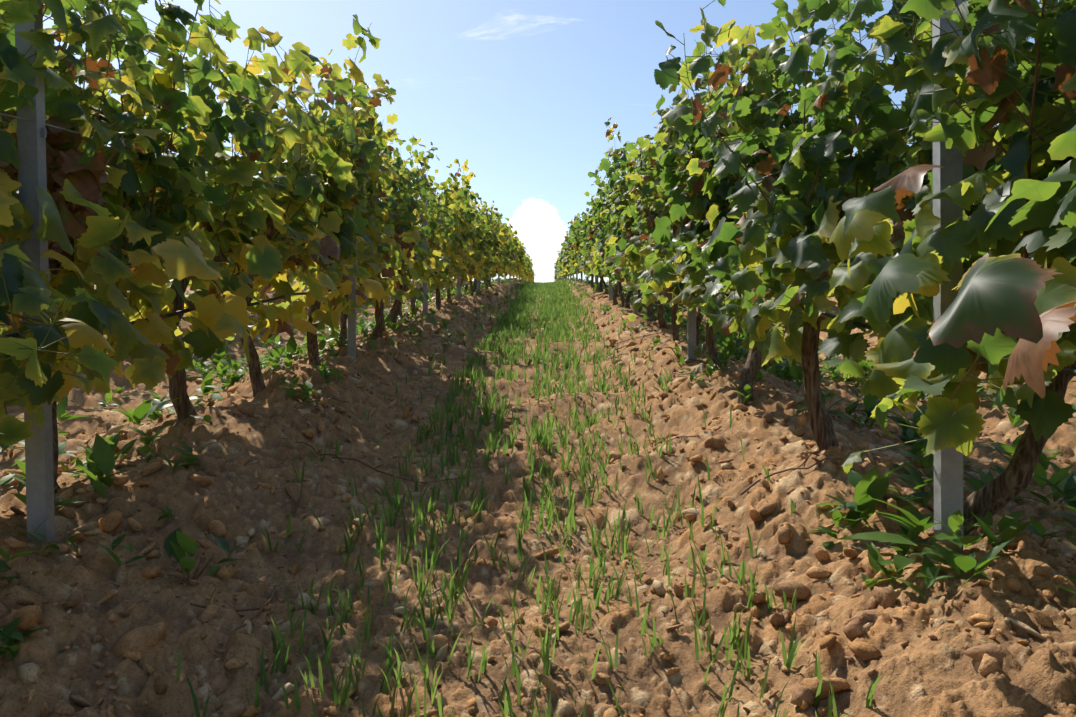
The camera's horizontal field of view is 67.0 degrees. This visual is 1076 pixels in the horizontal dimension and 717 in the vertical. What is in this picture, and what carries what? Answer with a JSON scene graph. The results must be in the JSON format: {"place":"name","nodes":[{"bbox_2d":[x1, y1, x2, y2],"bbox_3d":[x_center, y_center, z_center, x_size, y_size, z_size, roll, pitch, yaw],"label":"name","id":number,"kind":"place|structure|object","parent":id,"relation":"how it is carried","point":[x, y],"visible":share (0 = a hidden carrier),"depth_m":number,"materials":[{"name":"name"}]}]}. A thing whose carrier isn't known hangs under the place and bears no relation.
{"place":"outdoors","nodes":[
{"label":"outdoors","id":0,"kind":"place"},
{"bbox_2d":[0,0,1027,269],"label":"trellis wires","id":1,"kind":"object","parent":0,"point":[380,154],"visible":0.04,"depth_m":2.95,"materials":[{"name":"grey metal"}]},
{"bbox_2d":[0,280,1075,716],"bbox_3d":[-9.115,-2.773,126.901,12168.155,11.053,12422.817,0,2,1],"label":"ground","id":2,"kind":"structure","parent":0,"point":[926,676],"depth_m":2.43,"materials":[{"name":"soil"}]},
{"bbox_2d":[0,0,916,388],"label":"vine leaves","id":3,"kind":"object","parent":2,"relation":"on","point":[370,220],"visible":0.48,"depth_m":4.19,"materials":[{"name":"green plant"}]},
{"bbox_2d":[15,0,965,549],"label":"trellis posts","id":4,"kind":"object","parent":2,"relation":"on","point":[31,138],"depth_m":2.21,"materials":[{"name":"grey metal"}]},
{"bbox_2d":[2,271,1075,375],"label":"drip hose","id":5,"kind":"object","parent":4,"relation":"attached to","point":[1069,370],"depth_m":3.08,"materials":[{"name":"black"}]},
{"bbox_2d":[409,223,608,282],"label":"vine leaves","id":6,"kind":"object","parent":2,"relation":"on","point":[521,264],"visible":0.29,"depth_m":34.74,"materials":[{"name":"green plant"}]},
{"bbox_2d":[176,278,883,716],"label":"cover crop","id":7,"kind":"object","parent":2,"relation":"on","point":[552,306],"visible":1,"depth_m":2.91,"materials":[{"name":"green plant"}]},
{"bbox_2d":[0,0,1075,473],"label":"vine leaves","id":8,"kind":"object","parent":2,"relation":"on","point":[890,242],"visible":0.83,"depth_m":2.13,"materials":[{"name":"green plant"}]},
{"bbox_2d":[0,286,1075,716],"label":"soil clods","id":9,"kind":"object","parent":2,"relation":"on","point":[132,644],"visible":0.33,"depth_m":2.18,"materials":[{"name":"brown soil"}]},
{"bbox_2d":[0,276,1075,659],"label":"weeds","id":10,"kind":"object","parent":2,"relation":"on","point":[872,486],"visible":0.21,"depth_m":2.92,"materials":[{"name":"green plant"}]},
{"bbox_2d":[167,127,915,294],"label":"vine leaves","id":11,"kind":"object","parent":2,"relation":"on","point":[451,249],"visible":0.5,"depth_m":11.87,"materials":[{"name":"green plant"}]},
{"bbox_2d":[190,317,905,661],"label":"prunings","id":12,"kind":"object","parent":2,"relation":"on","point":[260,609],"visible":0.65,"depth_m":2.86,"materials":[{"name":"wood"}]},
{"bbox_2d":[48,252,1075,536],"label":"vine trunks","id":13,"kind":"object","parent":2,"relation":"on","point":[1004,488],"visible":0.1,"depth_m":3.02,"materials":[{"name":"brown plant"}]},
{"bbox_2d":[0,0,1075,454],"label":"vine shoots","id":14,"kind":"object","parent":13,"relation":"attached to","point":[742,168],"visible":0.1,"depth_m":2.60,"materials":[{"name":"plant"}]},
{"bbox_2d":[43,0,1058,284],"label":"sky","id":15,"kind":"structure","parent":0,"point":[525,92],"materials":[{"name":"blue"}]}
]}

